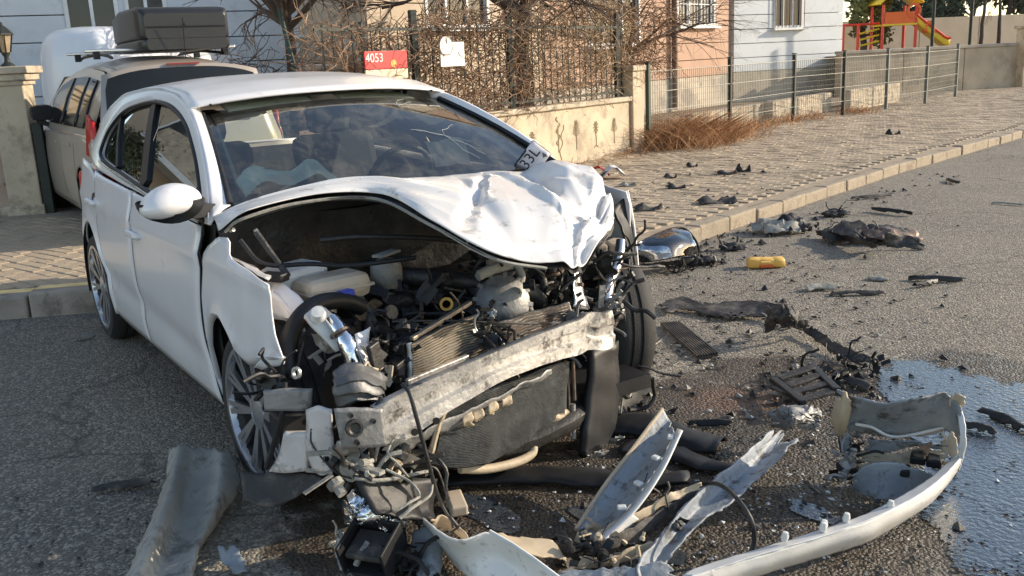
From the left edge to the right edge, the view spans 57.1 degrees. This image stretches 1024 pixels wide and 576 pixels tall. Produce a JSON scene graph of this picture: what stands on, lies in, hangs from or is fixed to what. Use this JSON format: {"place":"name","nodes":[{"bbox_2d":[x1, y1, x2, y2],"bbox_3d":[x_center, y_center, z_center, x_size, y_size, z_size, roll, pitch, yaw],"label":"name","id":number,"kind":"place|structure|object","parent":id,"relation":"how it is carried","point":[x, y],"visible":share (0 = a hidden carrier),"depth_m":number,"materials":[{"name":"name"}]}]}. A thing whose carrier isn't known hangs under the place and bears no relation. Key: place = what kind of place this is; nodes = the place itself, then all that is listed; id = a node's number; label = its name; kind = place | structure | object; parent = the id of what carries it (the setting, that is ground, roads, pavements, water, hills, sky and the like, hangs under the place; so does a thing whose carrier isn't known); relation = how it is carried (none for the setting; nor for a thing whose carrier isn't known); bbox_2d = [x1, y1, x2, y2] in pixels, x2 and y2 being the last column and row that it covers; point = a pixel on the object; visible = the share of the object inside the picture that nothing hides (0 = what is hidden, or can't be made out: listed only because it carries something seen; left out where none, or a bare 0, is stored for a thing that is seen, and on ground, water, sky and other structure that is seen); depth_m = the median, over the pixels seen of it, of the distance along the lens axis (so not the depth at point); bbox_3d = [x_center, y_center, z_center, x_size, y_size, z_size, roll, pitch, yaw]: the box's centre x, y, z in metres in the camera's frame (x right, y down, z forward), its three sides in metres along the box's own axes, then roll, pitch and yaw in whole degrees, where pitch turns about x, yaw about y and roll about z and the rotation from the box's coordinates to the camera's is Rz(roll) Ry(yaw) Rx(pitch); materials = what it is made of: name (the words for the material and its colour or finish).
{"place":"outdoors","nodes":[
{"label":"outdoors","id":0,"kind":"place"},
{"bbox_2d":[0,138,1023,575],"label":"road","id":1,"kind":"structure","parent":0,"point":[78,418],"depth_m":4.44,"materials":[{"name":"asphalt"}]},
{"bbox_2d":[91,478,157,490],"bbox_3d":[-1.476,0.747,3.588,0.236,0.035,0.044,-5,14,-9],"label":"plastic sliver","id":2,"kind":"object","parent":1,"relation":"on","point":[123,484],"visible":1,"depth_m":3.58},
{"bbox_2d":[125,443,240,575],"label":"wheel arch liner","id":3,"kind":"object","parent":1,"relation":"on","point":[198,495],"visible":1,"depth_m":3.24,"materials":[{"name":"grey plastic"}]},
{"bbox_2d":[13,481,438,574],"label":"shade crumbs","id":4,"kind":"object","parent":1,"relation":"on","point":[284,518],"visible":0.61,"depth_m":3.20,"materials":[{"name":"glass"}]},
{"bbox_2d":[217,543,247,575],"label":"plastic shard","id":5,"kind":"object","parent":1,"relation":"on","point":[233,559],"visible":1,"depth_m":2.98,"materials":[{"name":"plastic"}]},
{"bbox_2d":[78,71,680,535],"bbox_3d":[-0.981,-0.263,4.918,2.214,1.696,4.447,-12,16,-33],"label":"wrecked car","id":6,"kind":"object","parent":1,"relation":"on","point":[376,289],"visible":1,"depth_m":3.65,"materials":[{"name":"white paint"}]},
{"bbox_2d":[513,140,550,168],"bbox_3d":[0.090,-0.586,4.340,0.186,0.188,0.045,-4,14,-7],"label":"number plate","id":7,"kind":"object","parent":6,"relation":"attached to","point":[534,153],"visible":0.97,"depth_m":4.33,"materials":[{"name":"white plastic"}]},
{"bbox_2d":[327,489,459,575],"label":"smashed headlight","id":8,"kind":"object","parent":1,"relation":"on","point":[368,542],"visible":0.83,"depth_m":2.88,"materials":[{"name":"black plastic"}]},
{"bbox_2d":[411,526,446,575],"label":"torn strip","id":9,"kind":"object","parent":1,"relation":"on","point":[432,559],"visible":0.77,"depth_m":2.90,"materials":[{"name":"plastic"}]},
{"bbox_2d":[445,489,467,516],"bbox_3d":[-0.195,0.751,3.289,0.060,0.049,0.123,-6,14,-14],"label":"broken connector","id":10,"kind":"object","parent":1,"relation":"on","point":[458,504],"visible":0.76,"depth_m":3.25,"materials":[{"name":"beige plastic"}]},
{"bbox_2d":[463,493,520,533],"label":"puddle","id":11,"kind":"object","parent":1,"relation":"on","point":[493,518],"visible":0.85,"depth_m":3.26,"materials":[{"name":"grey liquid"}]},
{"bbox_2d":[421,516,567,575],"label":"bumper corner","id":12,"kind":"object","parent":1,"relation":"on","point":[491,553],"visible":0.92,"depth_m":2.82,"materials":[{"name":"paint"}]},
{"bbox_2d":[0,127,1023,319],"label":"kerb","id":13,"kind":"structure","parent":1,"relation":"on","point":[58,299],"depth_m":8.29,"materials":[{"name":"beige concrete"}]},
{"bbox_2d":[448,465,689,487],"bbox_3d":[0.200,0.688,3.482,0.891,0.050,0.180,-1,14,6],"label":"black moulding","id":14,"kind":"object","parent":1,"relation":"on","point":[575,476],"visible":0.67,"depth_m":3.46,"materials":[{"name":"plastic"}]},
{"bbox_2d":[568,503,646,544],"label":"puddle","id":15,"kind":"object","parent":1,"relation":"on","point":[575,511],"visible":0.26,"depth_m":3.24,"materials":[{"name":"grey liquid"}]},
{"bbox_2d":[549,473,703,575],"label":"twisted trim","id":16,"kind":"structure","parent":1,"relation":"on","point":[586,557],"depth_m":2.89,"materials":[{"name":"beige plastic"}]},
{"bbox_2d":[602,514,638,539],"bbox_3d":[0.342,0.762,2.980,0.190,0.055,0.012,-15,18,-42],"label":"white shard","id":17,"kind":"object","parent":16,"relation":"on","point":[629,523],"visible":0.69,"depth_m":3.00,"materials":[{"name":"plastic"}]},
{"bbox_2d":[635,430,799,575],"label":"bumper strip","id":18,"kind":"object","parent":16,"relation":"on","point":[753,464],"visible":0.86,"depth_m":3.17,"materials":[{"name":"plastic"}]},
{"bbox_2d":[574,407,682,541],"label":"channel trim","id":19,"kind":"structure","parent":1,"relation":"on","point":[623,488],"depth_m":3.22,"materials":[{"name":"plastic"}]},
{"bbox_2d":[646,540,686,564],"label":"puddle","id":20,"kind":"object","parent":1,"relation":"on","point":[678,557],"visible":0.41,"depth_m":2.93,"materials":[{"name":"grey liquid"}]},
{"bbox_2d":[637,227,699,272],"bbox_3d":[1.131,-0.238,6.762,0.597,0.319,0.325,-12,16,-33],"label":"loose headlight","id":21,"kind":"object","parent":1,"relation":"on","point":[672,243],"visible":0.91,"depth_m":6.68,"materials":[{"name":"silver metal"}]},
{"bbox_2d":[615,412,726,453],"bbox_3d":[0.636,0.575,3.832,0.486,0.055,0.251,6,16,32],"label":"black moulding","id":22,"kind":"object","parent":1,"relation":"on","point":[632,425],"visible":0.73,"depth_m":3.79,"materials":[{"name":"plastic"}]},
{"bbox_2d":[616,439,733,472],"bbox_3d":[0.649,0.642,3.626,0.476,0.032,0.168,5,16,30],"label":"black moulding","id":23,"kind":"object","parent":1,"relation":"on","point":[685,456],"visible":0.67,"depth_m":3.56,"materials":[{"name":"plastic"}]},
{"bbox_2d":[660,320,717,358],"bbox_3d":[0.955,0.274,5.103,0.120,0.019,0.661,-4,14,-7],"label":"strip","id":24,"kind":"object","parent":1,"relation":"on","point":[695,345],"visible":1,"depth_m":5.04,"materials":[{"name":"black plastic"}]},
{"bbox_2d":[679,250,723,265],"bbox_3d":[1.408,-0.180,6.912,0.332,0.173,0.301,-12,16,-33],"label":"crushed part","id":25,"kind":"object","parent":1,"relation":"on","point":[709,259],"visible":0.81,"depth_m":6.88,"materials":[{"name":"black plastic"}]},
{"bbox_2d":[468,449,935,572],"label":"pale crumbs","id":26,"kind":"object","parent":1,"relation":"on","point":[723,522],"visible":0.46,"depth_m":3.21,"materials":[{"name":"glass"}]},
{"bbox_2d":[453,418,964,575],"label":"dark crumbs","id":27,"kind":"object","parent":1,"relation":"on","point":[958,525],"visible":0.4,"depth_m":3.15,"materials":[{"name":"black plastic"}]},
{"bbox_2d":[687,418,732,425],"bbox_3d":[0.828,0.560,3.941,0.190,0.029,0.039,-1,14,6],"label":"plastic sliver","id":28,"kind":"object","parent":1,"relation":"on","point":[710,422],"visible":1,"depth_m":3.93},
{"bbox_2d":[701,481,756,550],"bbox_3d":[0.695,0.713,3.035,0.051,0.172,0.370,-5,14,-8],"label":"cable loop","id":29,"kind":"object","parent":1,"relation":"on","point":[739,501],"visible":0.81,"depth_m":2.89,"materials":[{"name":"rubber"}]},
{"bbox_2d":[717,232,746,250],"bbox_3d":[1.702,-0.341,7.360,0.245,0.207,0.217,-3,14,0],"label":"crushed part","id":30,"kind":"object","parent":1,"relation":"on","point":[735,246],"visible":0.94,"depth_m":7.32,"materials":[{"name":"black plastic"}]},
{"bbox_2d":[486,272,1022,574],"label":"glass crumbs","id":31,"kind":"object","parent":1,"relation":"on","point":[562,519],"visible":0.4,"depth_m":3.38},
{"bbox_2d":[746,256,784,267],"bbox_3d":[1.814,-0.171,6.677,0.263,0.080,0.244,-2,14,1],"label":"yellow block","id":32,"kind":"object","parent":1,"relation":"on","point":[766,262],"depth_m":6.69,"materials":[{"name":"plastic"}]},
{"bbox_2d":[568,213,968,535],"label":"black crumbs","id":33,"kind":"object","parent":1,"relation":"on","point":[826,368],"visible":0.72,"depth_m":4.65,"materials":[{"name":"plastic"}]},
{"bbox_2d":[660,298,891,377],"bbox_3d":[1.462,0.188,5.156,0.502,0.278,1.625,-10,16,-29],"label":"bent radiator strip","id":34,"kind":"object","parent":1,"relation":"on","point":[785,318],"visible":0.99,"depth_m":5.00,"materials":[{"name":"black plastic"}]},
{"bbox_2d":[748,213,818,235],"bbox_3d":[2.292,-0.524,7.960,0.409,0.211,0.585,-43,42,-69],"label":"crushed part","id":35,"kind":"object","parent":1,"relation":"on","point":[773,225],"visible":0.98,"depth_m":7.88,"materials":[{"name":"grey plastic"}]},
{"bbox_2d":[764,401,823,431],"bbox_3d":[1.111,0.505,3.705,0.194,0.108,0.149,-5,14,-10],"label":"crumpled sheet","id":36,"kind":"object","parent":1,"relation":"on","point":[779,416],"visible":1,"depth_m":3.66,"materials":[{"name":"grey metal"}]},
{"bbox_2d":[790,498,842,524],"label":"puddle","id":37,"kind":"object","parent":1,"relation":"on","point":[809,510],"visible":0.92,"depth_m":3.17,"materials":[{"name":"grey liquid"}]},
{"bbox_2d":[769,343,865,404],"bbox_3d":[1.348,0.416,4.286,0.382,0.209,0.717,8,18,38],"label":"broken grille","id":38,"kind":"object","parent":1,"relation":"on","point":[833,384],"visible":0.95,"depth_m":4.24,"materials":[{"name":"black plastic"}]},
{"bbox_2d":[688,173,959,277],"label":"kerb crumbs","id":39,"kind":"object","parent":1,"relation":"on","point":[761,241],"visible":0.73,"depth_m":7.79,"materials":[{"name":"concrete"}]},
{"bbox_2d":[805,283,842,290],"bbox_3d":[1.991,-0.014,6.046,0.239,0.035,0.104,-3,14,-3],"label":"plastic sliver","id":40,"kind":"object","parent":1,"relation":"on","point":[818,286],"visible":1,"depth_m":6.02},
{"bbox_2d":[684,391,966,575],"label":"torn bumper","id":41,"kind":"object","parent":1,"relation":"on","point":[899,483],"visible":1,"depth_m":3.21,"materials":[{"name":"paint"}]},
{"bbox_2d":[637,247,1014,468],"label":"grey crumbs","id":42,"kind":"object","parent":1,"relation":"on","point":[747,415],"visible":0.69,"depth_m":4.75,"materials":[{"name":"plastic"}]},
{"bbox_2d":[818,202,850,217],"bbox_3d":[2.942,-0.661,8.583,0.284,0.242,0.236,-12,16,-33],"label":"crushed part","id":43,"kind":"object","parent":1,"relation":"on","point":[835,212],"visible":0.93,"depth_m":8.55,"materials":[{"name":"black plastic"}]},
{"bbox_2d":[816,230,877,248],"bbox_3d":[2.622,-0.395,7.291,0.189,0.112,0.832,-4,14,-7],"label":"black spar","id":44,"kind":"object","parent":1,"relation":"on","point":[848,238],"visible":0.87,"depth_m":7.15,"materials":[{"name":"plastic"}]},
{"bbox_2d":[830,290,885,295],"bbox_3d":[2.152,0.027,5.873,0.340,0.030,0.056,-2,14,4],"label":"plastic sliver","id":45,"kind":"object","parent":1,"relation":"on","point":[868,292],"visible":1,"depth_m":5.86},
{"bbox_2d":[841,376,875,389],"bbox_3d":[1.588,0.429,4.303,0.087,0.036,0.155,-12,16,-33],"label":"plastic sliver","id":46,"kind":"object","parent":1,"relation":"on","point":[863,384],"visible":0.96,"depth_m":4.28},
{"bbox_2d":[818,220,921,244],"bbox_3d":[2.821,-0.426,7.431,0.765,0.228,0.458,1,14,16],"label":"crushed part","id":47,"kind":"object","parent":1,"relation":"on","point":[868,231],"visible":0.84,"depth_m":7.39,"materials":[{"name":"metal"}]},
{"bbox_2d":[883,232,926,248],"bbox_3d":[2.952,-0.365,7.085,0.322,0.140,0.114,-1,14,5],"label":"ribbed shell","id":48,"kind":"object","parent":1,"relation":"on","point":[892,240],"visible":1,"depth_m":7.10,"materials":[{"name":"black plastic"}]},
{"bbox_2d":[908,275,966,281],"bbox_3d":[2.759,-0.067,6.111,0.348,0.038,0.060,3,15,21],"label":"plastic sliver","id":49,"kind":"object","parent":1,"relation":"on","point":[941,278],"visible":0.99,"depth_m":6.09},
{"bbox_2d":[874,357,1023,575],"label":"puddle","id":50,"kind":"object","parent":1,"relation":"on","point":[991,528],"visible":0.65,"depth_m":3.40,"materials":[{"name":"blue liquid"}]},
{"bbox_2d":[965,422,996,434],"bbox_3d":[1.864,0.553,3.742,0.120,0.033,0.044,11,19,44],"label":"plastic sliver","id":51,"kind":"object","parent":50,"relation":"on","point":[980,427],"visible":0.98,"depth_m":3.73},
{"bbox_2d":[976,406,1023,430],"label":"plastic sliver","id":52,"kind":"object","parent":50,"relation":"on","point":[1016,424],"visible":1,"depth_m":3.83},
{"bbox_2d":[0,87,1023,289],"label":"pavement","id":53,"kind":"structure","parent":0,"point":[37,250],"depth_m":11.71,"materials":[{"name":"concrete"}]},
{"bbox_2d":[0,153,9,215],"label":"gate wing wall","id":54,"kind":"structure","parent":53,"relation":"on","point":[4,201],"depth_m":10.37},
{"bbox_2d":[0,66,45,215],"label":"gate pillar","id":55,"kind":"structure","parent":53,"relation":"on","point":[20,166],"depth_m":10.20,"materials":[{"name":"concrete"}]},
{"bbox_2d":[0,22,14,66],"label":"lantern","id":56,"kind":"object","parent":55,"relation":"on","point":[6,34],"visible":0.93,"depth_m":10.06,"materials":[{"name":"metal"}]},
{"bbox_2d":[31,122,56,212],"bbox_3d":[-5.132,-1.310,10.327,0.100,1.000,0.080,-5,14,-8],"label":"gate post","id":57,"kind":"object","parent":53,"relation":"on","point":[43,167],"visible":0.84,"depth_m":10.29,"materials":[{"name":"metal"}]},
{"bbox_2d":[40,26,245,104],"bbox_3d":[-5.288,-2.933,14.601,1.330,2.123,4.470,1,14,15],"label":"parked van","id":58,"kind":"object","parent":53,"relation":"on","point":[57,64],"visible":0.09,"depth_m":12.48,"materials":[{"name":"white paint"}]},
{"bbox_2d":[29,18,283,208],"bbox_3d":[-3.952,-1.766,10.066,1.955,1.951,4.298,-12,16,-33],"label":"people carrier","id":59,"kind":"object","parent":53,"relation":"on","point":[69,118],"visible":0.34,"depth_m":8.63,"materials":[{"name":"beige paint"}]},
{"bbox_2d":[48,78,75,123],"bbox_3d":[-4.696,-1.949,9.797,0.210,0.445,0.934,-12,16,-33],"label":"side window","id":60,"kind":"structure","parent":59,"relation":"in","point":[60,101],"depth_m":9.71,"materials":[{"name":"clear glass"}]},
{"bbox_2d":[62,76,90,126],"bbox_3d":[-4.193,-1.797,9.055,0.225,0.452,0.754,-12,16,-33],"label":"side window","id":61,"kind":"structure","parent":59,"relation":"in","point":[80,86],"depth_m":9.02,"materials":[{"name":"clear glass"}]},
{"bbox_2d":[75,78,98,128],"bbox_3d":[-3.854,-1.681,8.543,0.213,0.438,0.404,-12,16,-33],"label":"side window","id":62,"kind":"structure","parent":59,"relation":"in","point":[91,87],"depth_m":8.52,"materials":[{"name":"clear glass"}]},
{"bbox_2d":[66,45,234,61],"bbox_3d":[-3.534,-2.290,9.198,1.382,0.089,1.096,-12,16,-33],"label":"roof rack","id":63,"kind":"object","parent":59,"relation":"on","point":[95,53],"visible":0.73,"depth_m":9.05,"materials":[{"name":"silver plastic"}]},
{"bbox_2d":[112,7,229,54],"bbox_3d":[-3.408,-2.505,9.200,0.820,0.385,1.701,-12,16,-33],"label":"roof box","id":64,"kind":"object","parent":63,"relation":"on","point":[146,30],"visible":0.98,"depth_m":8.55,"materials":[{"name":"plastic"}]},
{"bbox_2d":[105,66,266,124],"bbox_3d":[-2.864,-1.701,8.309,1.400,0.495,0.130,-11,16,-31],"label":"rear window","id":65,"kind":"structure","parent":59,"relation":"in","point":[116,86],"depth_m":8.18,"materials":[{"name":"black glass"}]},
{"bbox_2d":[299,96,631,163],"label":"garden wall","id":66,"kind":"structure","parent":53,"relation":"on","point":[574,133],"depth_m":12.70,"materials":[{"name":"paint"}]},
{"bbox_2d":[313,10,623,110],"bbox_3d":[-0.185,-2.759,11.447,0.087,1.170,5.600,8,18,38],"label":"iron fence","id":67,"kind":"object","parent":66,"relation":"on","point":[412,16],"visible":0.61,"depth_m":11.59,"materials":[{"name":"metal"}]},
{"bbox_2d":[253,0,466,120],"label":"creeper","id":68,"kind":"object","parent":67,"relation":"attached to","point":[367,47],"visible":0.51,"depth_m":9.80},
{"bbox_2d":[363,50,407,77],"bbox_3d":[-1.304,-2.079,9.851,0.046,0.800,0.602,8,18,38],"label":"street sign","id":69,"kind":"object","parent":67,"relation":"attached to","point":[385,61],"visible":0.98,"depth_m":9.77,"materials":[{"name":"red metal"}]},
{"bbox_2d":[439,36,464,66],"bbox_3d":[-0.671,-2.644,10.515,0.024,0.330,0.412,8,18,38],"label":"notice board","id":70,"kind":"object","parent":67,"relation":"attached to","point":[453,58],"visible":0.95,"depth_m":10.50,"materials":[{"name":"white plastic"}]},
{"bbox_2d":[396,0,558,122],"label":"creeper","id":71,"kind":"object","parent":67,"relation":"attached to","point":[483,92],"visible":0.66,"depth_m":11.22,"materials":[{"name":"plant"}]},
{"bbox_2d":[488,0,645,115],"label":"creeper","id":72,"kind":"object","parent":67,"relation":"attached to","point":[560,90],"visible":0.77,"depth_m":12.62,"materials":[{"name":"plant"}]},
{"bbox_2d":[593,165,625,176],"bbox_3d":[1.101,-1.354,10.975,0.454,0.143,0.259,-3,14,0],"label":"light scrap","id":73,"kind":"object","parent":53,"relation":"on","point":[615,168],"visible":0.82,"depth_m":10.92,"materials":[{"name":"red plastic"}]},
{"bbox_2d":[612,65,645,151],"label":"gate pillar","id":74,"kind":"structure","parent":53,"relation":"on","point":[636,112],"depth_m":13.69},
{"bbox_2d":[585,0,693,87],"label":"creeper","id":75,"kind":"object","parent":74,"relation":"hanging from","point":[648,54],"visible":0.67,"depth_m":14.07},
{"bbox_2d":[620,106,780,156],"bbox_3d":[2.838,-2.543,14.588,3.835,0.607,3.084,-12,16,-33],"label":"dry bush","id":76,"kind":"object","parent":53,"relation":"on","point":[680,134],"visible":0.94,"depth_m":14.07,"materials":[{"name":"brown plant"}]},
{"bbox_2d":[695,196,736,205],"bbox_3d":[1.917,-0.835,8.883,0.373,0.075,0.251,-2,14,4],"label":"plastic chip","id":77,"kind":"object","parent":53,"relation":"on","point":[705,200],"visible":1,"depth_m":8.85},
{"bbox_2d":[561,103,884,164],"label":"dry weeds","id":78,"kind":"object","parent":53,"relation":"on","point":[851,110],"visible":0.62,"depth_m":17.68,"materials":[{"name":"brown plant"}]},
{"bbox_2d":[644,83,899,126],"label":"wall","id":79,"kind":"structure","parent":53,"relation":"on","point":[820,98],"depth_m":19.57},
{"bbox_2d":[644,44,959,147],"bbox_3d":[6.423,-4.009,18.613,0.534,1.325,13.160,11,19,43],"label":"wire fence","id":80,"kind":"object","parent":53,"relation":"on","point":[728,78],"visible":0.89,"depth_m":17.86,"materials":[{"name":"metal"}]},
{"bbox_2d":[644,95,840,121],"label":"yard","id":81,"kind":"structure","parent":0,"point":[836,100],"depth_m":22.92,"materials":[{"name":"soil"}]},
{"bbox_2d":[182,0,394,137],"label":"bare tree","id":82,"kind":"object","parent":81,"relation":"on","point":[296,120],"visible":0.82,"depth_m":12.13,"materials":[{"name":"brown plant"}]},
{"bbox_2d":[180,31,397,137],"bbox_3d":[-3.021,-2.576,12.750,3.387,1.896,1.685,-8,15,-21],"label":"bare shrub","id":83,"kind":"object","parent":81,"relation":"on","point":[256,67],"visible":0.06,"depth_m":12.72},
{"bbox_2d":[277,9,307,128],"bbox_3d":[-2.588,-2.345,11.600,0.057,2.153,0.750,-15,18,-40],"label":"green pole","id":84,"kind":"object","parent":81,"relation":"on","point":[283,26],"visible":0.34,"depth_m":11.57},
{"bbox_2d":[322,0,644,106],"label":"bare tree","id":85,"kind":"object","parent":81,"relation":"on","point":[504,5],"visible":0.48,"depth_m":12.83,"materials":[{"name":"brown plant"}]},
{"bbox_2d":[483,0,784,92],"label":"bare tree","id":86,"kind":"object","parent":81,"relation":"on","point":[680,24],"visible":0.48,"depth_m":15.13,"materials":[{"name":"brown plant"}]},
{"bbox_2d":[841,0,950,49],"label":"slide tower","id":87,"kind":"structure","parent":0,"point":[915,20],"depth_m":31.27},
{"bbox_2d":[839,0,1018,21],"label":"sky","id":88,"kind":"structure","parent":0,"point":[979,11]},
{"bbox_2d":[838,14,1023,50],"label":"wall","id":89,"kind":"structure","parent":0,"point":[956,29],"depth_m":35.51,"materials":[{"name":"beige"}]},
{"label":"ground","id":90,"kind":"structure","parent":0,"visible":0},
{"bbox_2d":[0,0,307,137],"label":"blue siding building","id":91,"kind":"structure","parent":90,"relation":"on","point":[30,25],"depth_m":14.62,"materials":[{"name":"grey wood"}]},
{"bbox_2d":[62,0,118,27],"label":"window","id":92,"kind":"structure","parent":91,"relation":"in","point":[78,13],"depth_m":14.58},
{"bbox_2d":[124,0,166,9],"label":"window","id":93,"kind":"structure","parent":91,"relation":"in","point":[128,4],"depth_m":14.86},
{"bbox_2d":[297,0,543,111],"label":"beige building","id":94,"kind":"structure","parent":90,"relation":"on","point":[396,12],"depth_m":15.65,"materials":[{"name":"paint"}]},
{"bbox_2d":[421,0,489,31],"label":"window","id":95,"kind":"structure","parent":94,"relation":"in","point":[453,3],"depth_m":16.47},
{"bbox_2d":[540,0,728,115],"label":"orange building","id":96,"kind":"structure","parent":90,"relation":"on","point":[701,57],"depth_m":22.50,"materials":[{"name":"brown"}]},
{"bbox_2d":[586,0,640,48],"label":"window","id":97,"kind":"structure","parent":96,"relation":"in","point":[635,3],"depth_m":20.30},
{"bbox_2d":[678,0,720,28],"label":"window","id":98,"kind":"structure","parent":96,"relation":"in","point":[693,7],"depth_m":22.84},
{"bbox_2d":[723,0,843,102],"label":"pale blue house","id":99,"kind":"structure","parent":90,"relation":"on","point":[810,29],"depth_m":25.18,"materials":[{"name":"paint"}]},
{"bbox_2d":[771,0,808,30],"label":"window","id":100,"kind":"structure","parent":99,"relation":"in","point":[793,3],"depth_m":25.11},
{"bbox_2d":[834,42,1018,96],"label":"retaining wall","id":101,"kind":"structure","parent":90,"relation":"on","point":[984,66],"depth_m":25.72,"materials":[{"name":"beige concrete"}]},
{"bbox_2d":[1014,25,1023,86],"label":"white pillar","id":102,"kind":"structure","parent":90,"relation":"on","point":[1019,78],"depth_m":26.13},
{"label":"playground ground","id":103,"kind":"structure","parent":0,"visible":0},
{"bbox_2d":[844,0,894,49],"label":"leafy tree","id":104,"kind":"object","parent":103,"relation":"on","point":[861,9],"visible":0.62,"depth_m":32.57,"materials":[{"name":"green plant"}]},
{"bbox_2d":[869,0,966,18],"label":"leafy tree","id":105,"kind":"object","parent":103,"relation":"on","point":[926,11],"visible":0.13,"depth_m":38.62,"materials":[{"name":"green plant"}]},
{"bbox_2d":[930,0,935,46],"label":"thin pole","id":106,"kind":"object","parent":103,"relation":"on","point":[933,23],"visible":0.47,"depth_m":25.77,"materials":[{"name":"metal"}]},
{"bbox_2d":[937,0,1001,42],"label":"bare tree","id":107,"kind":"object","parent":103,"relation":"on","point":[999,25],"visible":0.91,"depth_m":33.78,"materials":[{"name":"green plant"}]},
{"bbox_2d":[962,0,985,43],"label":"bare tree","id":108,"kind":"object","parent":103,"relation":"on","point":[981,36],"visible":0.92,"depth_m":32.70,"materials":[{"name":"brown plant"}]},
{"bbox_2d":[987,0,1023,14],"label":"leafy tree","id":109,"kind":"object","parent":103,"relation":"on","point":[1014,5],"visible":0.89,"depth_m":37.64,"materials":[{"name":"green plant"}]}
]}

